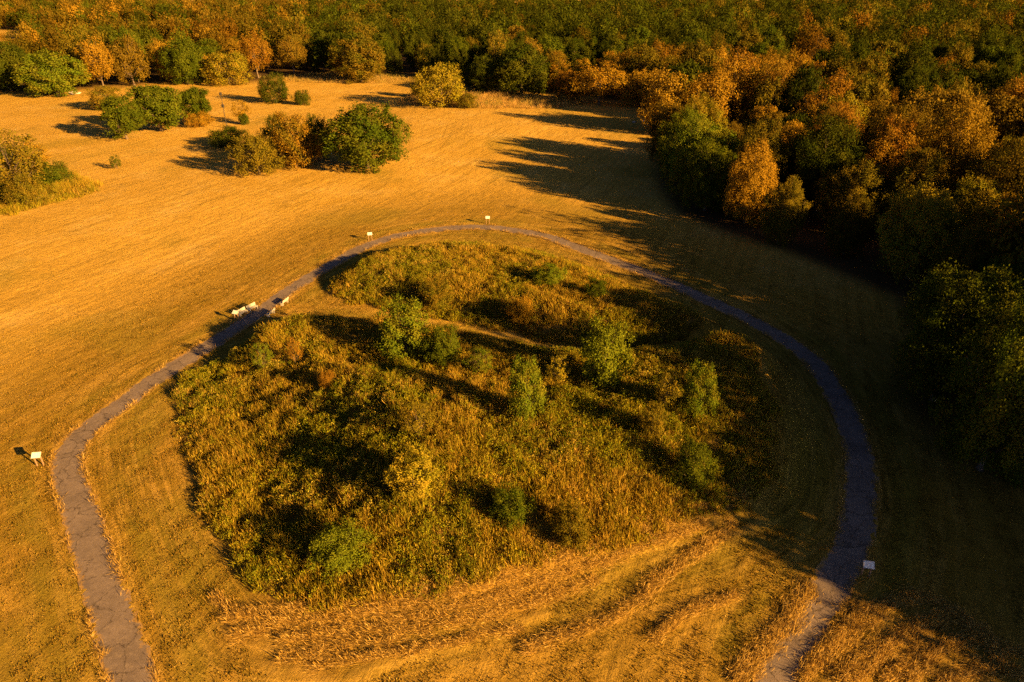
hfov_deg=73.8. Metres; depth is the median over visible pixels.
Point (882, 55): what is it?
tree
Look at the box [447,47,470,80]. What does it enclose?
tree
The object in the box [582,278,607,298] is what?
shrub
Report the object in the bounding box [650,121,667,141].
tree
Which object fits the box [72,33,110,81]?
tree
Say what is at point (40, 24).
distant forest
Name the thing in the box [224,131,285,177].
shrub
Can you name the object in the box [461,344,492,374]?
sapling
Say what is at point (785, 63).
tree
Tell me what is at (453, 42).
tree
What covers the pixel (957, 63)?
tree
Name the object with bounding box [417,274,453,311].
shrub
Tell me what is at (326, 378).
shrub
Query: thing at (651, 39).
tree
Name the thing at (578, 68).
tree
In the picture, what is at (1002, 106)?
tree
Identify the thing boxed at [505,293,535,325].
shrub
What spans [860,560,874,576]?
information sign
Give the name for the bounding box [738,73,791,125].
tree
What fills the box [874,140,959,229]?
tree
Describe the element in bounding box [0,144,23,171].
shrub
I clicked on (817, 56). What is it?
tree
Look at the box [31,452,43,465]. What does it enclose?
information sign
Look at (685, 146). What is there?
tree
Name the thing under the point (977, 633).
cut straw
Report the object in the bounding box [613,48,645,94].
tree
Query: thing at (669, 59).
tree
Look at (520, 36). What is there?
tree
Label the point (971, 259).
tree
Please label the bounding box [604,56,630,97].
tree
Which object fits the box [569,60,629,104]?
tree
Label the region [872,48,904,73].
tree
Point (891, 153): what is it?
tree
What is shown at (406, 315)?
tree
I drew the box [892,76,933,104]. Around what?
tree
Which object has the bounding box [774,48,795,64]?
tree
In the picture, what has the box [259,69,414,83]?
fallow grass
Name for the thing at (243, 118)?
shrub
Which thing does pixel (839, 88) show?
tree
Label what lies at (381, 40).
tree
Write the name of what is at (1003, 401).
tree
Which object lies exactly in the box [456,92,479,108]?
shrub
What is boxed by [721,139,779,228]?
tree
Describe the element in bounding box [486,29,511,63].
tree
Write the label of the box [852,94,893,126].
tree
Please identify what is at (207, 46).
tree
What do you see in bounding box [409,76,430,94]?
shrub
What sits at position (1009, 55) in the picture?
tree
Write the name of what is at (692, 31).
tree
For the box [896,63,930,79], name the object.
tree
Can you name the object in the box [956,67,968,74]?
tree
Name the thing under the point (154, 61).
tree
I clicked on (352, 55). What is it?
tree
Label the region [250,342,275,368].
sapling
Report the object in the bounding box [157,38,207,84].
tree
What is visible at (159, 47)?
tree
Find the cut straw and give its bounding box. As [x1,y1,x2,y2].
[45,223,1023,681]
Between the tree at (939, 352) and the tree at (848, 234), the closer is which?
the tree at (939, 352)
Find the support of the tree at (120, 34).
on the ground at (592, 170)
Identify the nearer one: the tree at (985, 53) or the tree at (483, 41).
the tree at (985, 53)
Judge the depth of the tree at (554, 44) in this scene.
257.06 m
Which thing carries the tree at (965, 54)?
on the ground at (592, 170)
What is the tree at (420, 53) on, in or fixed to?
on the ground at (592, 170)
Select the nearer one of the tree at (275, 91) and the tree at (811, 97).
the tree at (811, 97)
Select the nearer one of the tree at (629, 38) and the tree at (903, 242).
the tree at (903, 242)
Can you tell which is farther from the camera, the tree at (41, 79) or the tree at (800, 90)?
the tree at (41, 79)
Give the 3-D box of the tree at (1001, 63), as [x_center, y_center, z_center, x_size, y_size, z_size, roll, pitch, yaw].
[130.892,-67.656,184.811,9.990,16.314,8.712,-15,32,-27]
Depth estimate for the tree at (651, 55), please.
212.88 m
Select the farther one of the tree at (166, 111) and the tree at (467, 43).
the tree at (467, 43)
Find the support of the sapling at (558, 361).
on the ground at (592, 170)
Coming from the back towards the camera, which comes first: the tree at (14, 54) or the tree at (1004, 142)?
the tree at (14, 54)
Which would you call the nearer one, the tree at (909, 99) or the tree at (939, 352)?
the tree at (939, 352)
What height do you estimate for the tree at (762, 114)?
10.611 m
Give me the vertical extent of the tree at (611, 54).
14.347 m
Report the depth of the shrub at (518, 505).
47.34 m
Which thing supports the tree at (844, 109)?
on the ground at (592, 170)
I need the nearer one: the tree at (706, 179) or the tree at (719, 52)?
the tree at (706, 179)
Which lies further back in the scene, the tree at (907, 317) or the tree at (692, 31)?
the tree at (692, 31)
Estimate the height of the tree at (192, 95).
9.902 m
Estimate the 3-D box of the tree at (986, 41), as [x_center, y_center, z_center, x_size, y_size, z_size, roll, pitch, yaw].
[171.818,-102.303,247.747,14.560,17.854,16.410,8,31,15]
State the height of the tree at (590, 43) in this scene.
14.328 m
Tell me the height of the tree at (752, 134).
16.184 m
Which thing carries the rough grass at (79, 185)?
on the ground at (592, 170)
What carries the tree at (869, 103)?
on the ground at (592, 170)
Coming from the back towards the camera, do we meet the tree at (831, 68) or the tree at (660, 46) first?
the tree at (660, 46)
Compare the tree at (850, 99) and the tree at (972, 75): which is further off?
the tree at (972, 75)
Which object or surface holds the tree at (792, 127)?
on the ground at (592, 170)
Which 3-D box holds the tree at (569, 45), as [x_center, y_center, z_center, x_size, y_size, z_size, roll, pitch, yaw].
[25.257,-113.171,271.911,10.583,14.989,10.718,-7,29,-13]
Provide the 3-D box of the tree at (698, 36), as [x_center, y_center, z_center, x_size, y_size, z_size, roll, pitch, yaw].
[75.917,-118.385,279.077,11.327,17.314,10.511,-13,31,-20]
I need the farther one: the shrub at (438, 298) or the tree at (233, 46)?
the tree at (233, 46)
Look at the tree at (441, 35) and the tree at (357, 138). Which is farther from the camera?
the tree at (441, 35)
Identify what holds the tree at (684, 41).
on the ground at (592, 170)
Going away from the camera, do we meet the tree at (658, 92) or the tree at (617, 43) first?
the tree at (658, 92)
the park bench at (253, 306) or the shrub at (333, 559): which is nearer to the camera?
the shrub at (333, 559)
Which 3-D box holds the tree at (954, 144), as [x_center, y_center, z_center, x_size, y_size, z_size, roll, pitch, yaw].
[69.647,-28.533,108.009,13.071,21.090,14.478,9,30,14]
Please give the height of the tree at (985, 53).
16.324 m
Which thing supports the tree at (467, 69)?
on the ground at (592, 170)
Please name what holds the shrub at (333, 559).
on the ground at (592, 170)
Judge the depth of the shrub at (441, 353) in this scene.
64.30 m
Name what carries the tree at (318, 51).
on the ground at (592, 170)
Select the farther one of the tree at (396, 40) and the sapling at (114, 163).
the tree at (396, 40)
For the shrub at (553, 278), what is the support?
on the ground at (592, 170)
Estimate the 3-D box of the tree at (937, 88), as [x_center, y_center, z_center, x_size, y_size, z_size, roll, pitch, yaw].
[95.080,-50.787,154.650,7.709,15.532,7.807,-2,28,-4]
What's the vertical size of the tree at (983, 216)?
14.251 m
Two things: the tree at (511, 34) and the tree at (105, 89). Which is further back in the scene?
the tree at (511, 34)
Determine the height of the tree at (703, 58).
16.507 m
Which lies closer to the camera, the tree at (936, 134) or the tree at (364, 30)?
the tree at (936, 134)
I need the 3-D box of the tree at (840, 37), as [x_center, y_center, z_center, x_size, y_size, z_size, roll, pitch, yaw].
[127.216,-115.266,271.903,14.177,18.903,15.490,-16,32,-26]
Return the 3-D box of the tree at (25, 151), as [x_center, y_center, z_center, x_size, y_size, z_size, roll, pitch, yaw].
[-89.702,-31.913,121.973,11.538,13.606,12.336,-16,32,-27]
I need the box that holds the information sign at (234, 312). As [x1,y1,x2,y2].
[232,310,238,320]
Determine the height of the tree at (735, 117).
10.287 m
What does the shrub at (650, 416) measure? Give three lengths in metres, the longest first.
3.650 x 2.584 x 2.467 m
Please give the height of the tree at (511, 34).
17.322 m
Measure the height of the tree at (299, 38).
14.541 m
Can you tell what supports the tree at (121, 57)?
on the ground at (592, 170)
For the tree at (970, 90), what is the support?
on the ground at (592, 170)
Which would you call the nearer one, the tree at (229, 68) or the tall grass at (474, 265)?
the tall grass at (474, 265)
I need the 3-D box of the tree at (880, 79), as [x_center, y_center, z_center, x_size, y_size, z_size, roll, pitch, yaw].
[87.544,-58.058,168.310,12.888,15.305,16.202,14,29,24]
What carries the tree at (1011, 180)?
on the ground at (592, 170)
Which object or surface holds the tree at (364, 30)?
on the ground at (592, 170)
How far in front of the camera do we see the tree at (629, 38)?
276.66 m
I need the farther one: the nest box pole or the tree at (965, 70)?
the tree at (965, 70)
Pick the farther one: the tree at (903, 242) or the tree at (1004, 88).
the tree at (1004, 88)
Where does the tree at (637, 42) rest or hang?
on the ground at (592, 170)
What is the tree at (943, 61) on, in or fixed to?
on the ground at (592, 170)
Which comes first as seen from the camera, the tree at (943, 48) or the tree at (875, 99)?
the tree at (875, 99)
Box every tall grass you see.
[168,310,785,614]
[327,240,704,347]
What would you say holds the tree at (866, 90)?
on the ground at (592, 170)
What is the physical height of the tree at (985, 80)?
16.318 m
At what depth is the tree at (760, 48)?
249.49 m
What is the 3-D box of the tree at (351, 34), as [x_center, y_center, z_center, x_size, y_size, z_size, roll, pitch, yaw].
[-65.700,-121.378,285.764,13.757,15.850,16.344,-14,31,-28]
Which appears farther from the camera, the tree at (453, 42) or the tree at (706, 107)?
the tree at (453, 42)
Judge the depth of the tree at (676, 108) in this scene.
144.27 m
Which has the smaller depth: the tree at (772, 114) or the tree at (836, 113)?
the tree at (836, 113)
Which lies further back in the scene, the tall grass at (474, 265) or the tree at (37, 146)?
the tree at (37, 146)
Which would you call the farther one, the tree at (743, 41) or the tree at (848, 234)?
the tree at (743, 41)
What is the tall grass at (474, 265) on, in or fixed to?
on the ground at (592, 170)
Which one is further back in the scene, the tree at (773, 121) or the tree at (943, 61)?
the tree at (943, 61)
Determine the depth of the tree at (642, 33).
296.03 m
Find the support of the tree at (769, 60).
on the ground at (592, 170)
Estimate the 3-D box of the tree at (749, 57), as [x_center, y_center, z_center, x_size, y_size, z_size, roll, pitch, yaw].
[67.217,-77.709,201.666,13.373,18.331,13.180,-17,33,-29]
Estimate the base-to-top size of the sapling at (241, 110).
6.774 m
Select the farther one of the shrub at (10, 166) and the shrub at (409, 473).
the shrub at (10, 166)
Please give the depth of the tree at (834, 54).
201.41 m
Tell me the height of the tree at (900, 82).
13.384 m
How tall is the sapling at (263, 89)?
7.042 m
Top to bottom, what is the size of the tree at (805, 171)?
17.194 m
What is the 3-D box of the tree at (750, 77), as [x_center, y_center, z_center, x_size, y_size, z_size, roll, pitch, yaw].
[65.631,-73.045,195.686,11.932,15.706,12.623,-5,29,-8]
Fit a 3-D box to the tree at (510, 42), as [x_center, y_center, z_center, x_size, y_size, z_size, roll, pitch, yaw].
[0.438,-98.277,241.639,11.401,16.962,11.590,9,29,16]
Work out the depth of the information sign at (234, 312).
79.84 m
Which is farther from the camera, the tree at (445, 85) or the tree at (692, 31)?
the tree at (692, 31)
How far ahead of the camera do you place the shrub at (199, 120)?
180.23 m
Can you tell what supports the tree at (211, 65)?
on the ground at (592, 170)
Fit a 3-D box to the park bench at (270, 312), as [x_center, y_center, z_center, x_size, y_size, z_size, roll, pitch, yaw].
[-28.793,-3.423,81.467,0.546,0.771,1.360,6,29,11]
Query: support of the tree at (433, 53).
on the ground at (592, 170)
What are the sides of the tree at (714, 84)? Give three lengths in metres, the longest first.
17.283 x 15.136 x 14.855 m
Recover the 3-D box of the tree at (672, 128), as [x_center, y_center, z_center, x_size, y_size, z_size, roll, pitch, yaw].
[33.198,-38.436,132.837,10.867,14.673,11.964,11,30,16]
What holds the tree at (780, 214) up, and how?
on the ground at (592, 170)
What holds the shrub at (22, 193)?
on the ground at (592, 170)
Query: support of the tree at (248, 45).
on the ground at (592, 170)
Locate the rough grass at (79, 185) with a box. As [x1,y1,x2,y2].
[0,159,103,215]
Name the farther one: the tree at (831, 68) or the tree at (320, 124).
the tree at (831, 68)
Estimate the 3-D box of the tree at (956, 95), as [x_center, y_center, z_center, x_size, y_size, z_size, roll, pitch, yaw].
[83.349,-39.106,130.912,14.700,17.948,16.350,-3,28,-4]
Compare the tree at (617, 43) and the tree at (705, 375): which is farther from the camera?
the tree at (617, 43)
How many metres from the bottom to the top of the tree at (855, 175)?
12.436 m
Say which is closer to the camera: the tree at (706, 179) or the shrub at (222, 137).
the tree at (706, 179)
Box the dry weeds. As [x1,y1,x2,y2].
[396,88,594,108]
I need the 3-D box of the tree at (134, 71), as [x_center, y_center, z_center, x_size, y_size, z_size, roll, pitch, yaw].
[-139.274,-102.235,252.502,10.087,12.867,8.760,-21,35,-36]
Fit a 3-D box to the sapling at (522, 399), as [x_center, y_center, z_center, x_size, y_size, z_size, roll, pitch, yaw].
[1.172,3.911,55.553,3.431,6.131,3.824,-3,27,-6]
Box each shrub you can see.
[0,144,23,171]
[0,157,21,185]
[0,170,47,209]
[31,159,73,185]
[184,110,214,127]
[206,123,248,149]
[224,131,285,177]
[238,113,249,124]
[289,89,311,105]
[306,515,378,584]
[316,370,336,388]
[381,441,441,502]
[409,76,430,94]
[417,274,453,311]
[422,321,461,366]
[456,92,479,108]
[487,481,536,530]
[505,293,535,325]
[531,262,567,286]
[549,496,591,550]
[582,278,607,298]
[637,400,668,440]
[671,435,718,492]
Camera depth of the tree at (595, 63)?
235.01 m
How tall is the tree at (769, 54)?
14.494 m
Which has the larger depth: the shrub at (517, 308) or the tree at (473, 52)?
the tree at (473, 52)
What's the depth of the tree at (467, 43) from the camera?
291.85 m
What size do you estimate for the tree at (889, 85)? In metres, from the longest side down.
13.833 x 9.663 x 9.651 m
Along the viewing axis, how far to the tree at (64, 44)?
240.65 m
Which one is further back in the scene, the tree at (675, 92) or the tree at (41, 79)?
the tree at (41, 79)
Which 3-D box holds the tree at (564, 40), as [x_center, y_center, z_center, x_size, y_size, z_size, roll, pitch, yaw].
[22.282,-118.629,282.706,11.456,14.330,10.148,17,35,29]
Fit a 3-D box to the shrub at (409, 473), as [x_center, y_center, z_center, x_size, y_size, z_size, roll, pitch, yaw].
[-7.311,9.583,48.752,4.600,4.187,4.668,-23,37,-37]
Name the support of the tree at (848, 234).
on the ground at (592, 170)
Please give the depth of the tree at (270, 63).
283.61 m
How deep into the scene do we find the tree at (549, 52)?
238.24 m
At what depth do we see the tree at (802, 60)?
195.02 m
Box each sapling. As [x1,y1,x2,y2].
[109,155,120,167]
[231,99,253,117]
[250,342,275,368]
[257,80,270,97]
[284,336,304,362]
[397,401,439,435]
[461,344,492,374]
[507,352,547,422]
[545,353,572,382]
[653,365,682,405]
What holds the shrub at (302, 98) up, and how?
on the ground at (592, 170)
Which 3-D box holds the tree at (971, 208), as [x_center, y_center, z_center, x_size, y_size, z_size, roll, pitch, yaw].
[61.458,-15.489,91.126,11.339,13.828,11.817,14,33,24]
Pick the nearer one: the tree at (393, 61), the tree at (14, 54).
the tree at (14, 54)
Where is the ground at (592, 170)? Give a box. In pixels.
[0,0,1023,681]
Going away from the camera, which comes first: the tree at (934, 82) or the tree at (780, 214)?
the tree at (780, 214)
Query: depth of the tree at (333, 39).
272.24 m
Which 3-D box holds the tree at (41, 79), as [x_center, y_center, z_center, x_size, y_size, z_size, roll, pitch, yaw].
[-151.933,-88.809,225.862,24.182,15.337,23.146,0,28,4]
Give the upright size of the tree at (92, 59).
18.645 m
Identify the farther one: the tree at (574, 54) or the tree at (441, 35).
the tree at (441, 35)
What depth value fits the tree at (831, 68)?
181.02 m
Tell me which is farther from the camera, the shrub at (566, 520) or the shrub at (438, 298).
the shrub at (438, 298)
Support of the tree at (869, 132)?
on the ground at (592, 170)
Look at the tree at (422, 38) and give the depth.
295.35 m
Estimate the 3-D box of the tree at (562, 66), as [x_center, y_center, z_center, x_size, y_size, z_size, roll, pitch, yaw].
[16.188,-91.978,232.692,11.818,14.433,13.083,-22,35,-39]
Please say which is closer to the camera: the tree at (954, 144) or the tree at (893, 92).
the tree at (954, 144)
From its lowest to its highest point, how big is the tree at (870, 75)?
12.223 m
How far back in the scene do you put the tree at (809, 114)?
140.86 m
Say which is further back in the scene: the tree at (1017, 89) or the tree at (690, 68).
the tree at (690, 68)
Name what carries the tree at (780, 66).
on the ground at (592, 170)
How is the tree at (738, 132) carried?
on the ground at (592, 170)
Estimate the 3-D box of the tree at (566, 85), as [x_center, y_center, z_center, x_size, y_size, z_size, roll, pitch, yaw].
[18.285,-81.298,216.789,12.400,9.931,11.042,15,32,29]
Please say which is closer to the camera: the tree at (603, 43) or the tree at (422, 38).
the tree at (603, 43)
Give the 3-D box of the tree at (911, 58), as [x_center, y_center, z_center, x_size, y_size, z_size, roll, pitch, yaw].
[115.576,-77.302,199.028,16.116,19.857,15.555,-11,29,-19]
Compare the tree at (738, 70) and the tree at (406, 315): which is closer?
the tree at (406, 315)
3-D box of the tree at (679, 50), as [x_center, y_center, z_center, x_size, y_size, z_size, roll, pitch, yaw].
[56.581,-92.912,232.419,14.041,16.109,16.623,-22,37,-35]
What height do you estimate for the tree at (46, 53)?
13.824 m
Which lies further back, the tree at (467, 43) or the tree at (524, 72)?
the tree at (467, 43)
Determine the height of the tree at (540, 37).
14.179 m
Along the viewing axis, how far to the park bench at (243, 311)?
81.58 m
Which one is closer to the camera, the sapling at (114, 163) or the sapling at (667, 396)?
the sapling at (667, 396)
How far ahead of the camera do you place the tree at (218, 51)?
271.06 m
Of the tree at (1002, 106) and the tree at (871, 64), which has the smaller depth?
the tree at (1002, 106)
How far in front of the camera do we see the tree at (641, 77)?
204.84 m
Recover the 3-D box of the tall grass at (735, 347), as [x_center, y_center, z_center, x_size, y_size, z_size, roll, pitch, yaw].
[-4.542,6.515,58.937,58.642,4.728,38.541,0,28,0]
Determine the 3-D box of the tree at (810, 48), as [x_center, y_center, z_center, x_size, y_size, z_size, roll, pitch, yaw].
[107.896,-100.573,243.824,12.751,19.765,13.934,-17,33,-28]
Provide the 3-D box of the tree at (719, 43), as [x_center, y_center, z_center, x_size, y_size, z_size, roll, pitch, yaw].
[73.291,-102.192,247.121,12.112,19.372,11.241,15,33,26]
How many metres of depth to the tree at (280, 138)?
138.89 m
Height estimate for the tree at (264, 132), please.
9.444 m
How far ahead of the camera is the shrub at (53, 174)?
130.62 m
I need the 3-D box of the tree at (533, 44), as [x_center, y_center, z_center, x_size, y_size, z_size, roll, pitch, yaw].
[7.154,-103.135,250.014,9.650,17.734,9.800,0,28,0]
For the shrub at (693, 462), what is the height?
4.362 m
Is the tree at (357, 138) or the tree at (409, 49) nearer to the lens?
the tree at (357, 138)
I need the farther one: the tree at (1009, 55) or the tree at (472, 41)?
the tree at (472, 41)
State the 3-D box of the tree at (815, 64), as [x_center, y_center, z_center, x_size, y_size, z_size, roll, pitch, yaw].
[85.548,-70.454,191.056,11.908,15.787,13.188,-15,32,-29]
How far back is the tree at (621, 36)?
285.76 m
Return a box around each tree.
[0,31,14,83]
[0,41,30,91]
[0,128,48,188]
[11,48,91,96]
[13,138,51,170]
[40,47,54,70]
[56,30,95,85]
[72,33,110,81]
[72,35,117,85]
[81,85,121,109]
[96,96,146,139]
[107,34,150,85]
[108,25,150,76]
[117,84,187,130]
[123,51,149,81]
[150,38,183,80]
[150,48,168,74]
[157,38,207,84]
[175,86,211,118]
[197,38,221,59]
[198,51,254,86]
[206,53,224,80]
[214,49,229,73]
[220,38,251,68]
[233,31,273,77]
[255,113,295,156]
[256,71,289,103]
[261,47,276,70]
[262,111,322,170]
[274,35,307,73]
[283,34,310,69]
[300,112,331,159]
[304,29,334,70]
[314,100,413,173]
[323,30,351,67]
[328,33,385,83]
[345,31,371,65]
[348,22,378,59]
[371,32,395,69]
[371,292,432,363]
[381,24,401,56]
[385,47,403,73]
[403,33,421,68]
[409,61,465,108]
[412,28,430,65]
[414,43,431,69]
[416,42,447,74]
[431,22,454,69]
[443,35,470,67]
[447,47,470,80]
[458,39,470,65]
[462,61,479,88]
[465,36,482,55]
[467,43,481,66]
[469,54,499,92]
[477,33,513,67]
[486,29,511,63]
[487,42,552,95]
[500,39,518,81]
[505,25,529,39]
[513,31,531,50]
[523,36,543,59]
[535,35,549,43]
[536,34,567,61]
[542,48,560,88]
[543,49,577,91]
[553,68,585,100]
[558,36,573,54]
[564,36,584,59]
[566,42,593,73]
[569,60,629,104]
[573,58,591,81]
[578,311,636,390]
[584,36,600,59]
[591,32,622,68]
[592,58,608,85]
[594,51,631,91]
[600,38,633,59]
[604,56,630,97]
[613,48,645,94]
[614,32,625,39]
[617,68,656,106]
[620,38,642,57]
[620,41,662,95]
[624,34,638,45]
[625,25,653,42]
[636,66,696,130]
[639,32,667,66]
[643,99,690,159]
[644,38,670,66]
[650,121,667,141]
[652,53,682,84]
[654,103,709,179]
[659,80,686,105]
[659,110,740,199]
[660,58,713,103]
[664,43,694,68]
[671,36,695,54]
[674,37,715,63]
[676,137,743,213]
[677,359,720,420]
[679,90,728,140]
[683,66,747,121]
[684,52,726,76]
[685,29,698,38]
[689,30,710,44]
[701,57,730,103]
[708,31,733,58]
[708,46,727,60]
[710,50,760,117]
[715,127,744,163]
[719,119,746,145]
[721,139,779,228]
[724,45,762,74]
[724,92,743,125]
[729,28,768,63]
[732,118,787,203]
[733,57,758,113]
[737,116,757,132]
[738,60,792,118]
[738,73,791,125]
[745,64,792,117]
[745,103,778,128]
[746,40,771,58]
[751,54,768,72]
[753,115,793,148]
[758,23,784,53]
[758,174,812,248]
[759,46,780,61]
[760,52,779,70]
[763,56,798,85]
[763,110,786,130]
[767,119,820,186]
[769,49,789,68]
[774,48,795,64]
[776,60,830,118]
[777,112,865,217]
[780,111,813,133]
[781,104,819,125]
[786,46,813,77]
[793,85,838,117]
[795,30,835,62]
[801,59,826,80]
[806,99,864,141]
[806,107,855,198]
[808,48,830,63]
[813,157,895,229]
[814,90,873,156]
[815,41,857,82]
[817,26,851,51]
[818,53,858,91]
[820,66,855,99]
[820,194,877,258]
[844,79,891,105]
[847,38,872,62]
[848,71,890,91]
[850,55,891,86]
[851,96,928,173]
[851,98,889,133]
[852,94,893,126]
[855,71,875,84]
[858,109,929,224]
[864,38,906,57]
[867,48,900,86]
[871,179,969,289]
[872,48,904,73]
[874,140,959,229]
[878,76,897,96]
[878,86,899,106]
[887,39,939,81]
[888,73,918,98]
[888,257,1023,404]
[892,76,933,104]
[895,86,947,114]
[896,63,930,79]
[898,272,999,370]
[899,68,947,102]
[899,98,935,138]
[907,92,1002,202]
[910,86,994,143]
[923,170,1011,268]
[924,285,1023,488]
[926,113,971,174]
[927,81,951,103]
[929,221,1001,293]
[931,42,949,61]
[931,59,964,92]
[934,56,958,75]
[935,42,974,71]
[948,59,964,70]
[948,75,990,108]
[952,189,1023,288]
[954,69,985,89]
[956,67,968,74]
[956,135,1023,211]
[963,33,1007,68]
[970,44,1005,72]
[971,91,1023,146]
[972,59,995,80]
[973,66,1014,102]
[974,133,1020,175]
[974,253,1023,307]
[981,60,1015,91]
[983,79,1023,124]
[985,44,1022,75]
[991,73,1023,134]
[1003,33,1023,56]
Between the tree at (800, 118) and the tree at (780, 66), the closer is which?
the tree at (800, 118)
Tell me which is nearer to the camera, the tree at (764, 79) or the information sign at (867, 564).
the information sign at (867, 564)
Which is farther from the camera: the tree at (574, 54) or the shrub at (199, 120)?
the tree at (574, 54)
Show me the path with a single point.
(118, 628)
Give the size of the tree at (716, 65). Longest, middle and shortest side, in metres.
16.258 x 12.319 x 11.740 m
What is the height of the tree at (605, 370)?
6.998 m
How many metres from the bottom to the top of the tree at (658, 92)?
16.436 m
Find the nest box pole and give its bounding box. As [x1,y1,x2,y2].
[219,92,226,125]
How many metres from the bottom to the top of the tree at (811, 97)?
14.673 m
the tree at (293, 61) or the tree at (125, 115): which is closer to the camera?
the tree at (125, 115)
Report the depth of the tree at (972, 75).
178.83 m
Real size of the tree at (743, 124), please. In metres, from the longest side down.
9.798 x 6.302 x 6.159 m
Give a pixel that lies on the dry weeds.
(488, 93)
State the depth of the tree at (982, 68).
199.76 m
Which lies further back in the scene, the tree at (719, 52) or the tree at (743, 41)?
the tree at (743, 41)
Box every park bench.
[238,307,247,316]
[246,302,257,311]
[266,308,274,316]
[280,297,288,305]
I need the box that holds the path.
[50,224,879,681]
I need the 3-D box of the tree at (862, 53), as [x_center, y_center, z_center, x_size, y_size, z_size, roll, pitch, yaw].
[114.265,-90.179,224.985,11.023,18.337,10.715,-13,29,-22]
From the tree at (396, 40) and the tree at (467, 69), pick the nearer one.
the tree at (467, 69)
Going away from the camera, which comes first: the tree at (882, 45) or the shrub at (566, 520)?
the shrub at (566, 520)
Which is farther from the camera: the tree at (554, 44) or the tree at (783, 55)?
the tree at (554, 44)
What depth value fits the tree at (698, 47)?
208.26 m
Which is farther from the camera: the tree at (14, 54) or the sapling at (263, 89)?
the tree at (14, 54)
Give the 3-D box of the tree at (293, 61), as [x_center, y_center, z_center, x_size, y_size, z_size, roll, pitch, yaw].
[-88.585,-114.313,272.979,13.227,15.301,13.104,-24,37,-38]
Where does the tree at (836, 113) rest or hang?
on the ground at (592, 170)
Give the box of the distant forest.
[0,0,1023,419]
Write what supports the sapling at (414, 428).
on the ground at (592, 170)
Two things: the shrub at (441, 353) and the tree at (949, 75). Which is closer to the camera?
the shrub at (441, 353)
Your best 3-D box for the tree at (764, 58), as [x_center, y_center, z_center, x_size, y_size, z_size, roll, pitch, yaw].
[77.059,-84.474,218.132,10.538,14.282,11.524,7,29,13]
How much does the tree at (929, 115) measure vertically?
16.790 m
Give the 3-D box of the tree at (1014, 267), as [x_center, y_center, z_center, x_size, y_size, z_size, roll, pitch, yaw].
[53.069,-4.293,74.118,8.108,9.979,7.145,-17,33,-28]
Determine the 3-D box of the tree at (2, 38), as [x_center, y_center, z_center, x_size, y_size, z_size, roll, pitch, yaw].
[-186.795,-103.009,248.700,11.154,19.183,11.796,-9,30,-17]
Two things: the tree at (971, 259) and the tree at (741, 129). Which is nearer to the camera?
the tree at (971, 259)
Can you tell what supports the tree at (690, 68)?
on the ground at (592, 170)
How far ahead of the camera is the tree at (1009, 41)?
252.58 m
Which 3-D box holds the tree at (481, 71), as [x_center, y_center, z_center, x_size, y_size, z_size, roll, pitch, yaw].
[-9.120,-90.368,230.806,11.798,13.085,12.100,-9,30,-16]

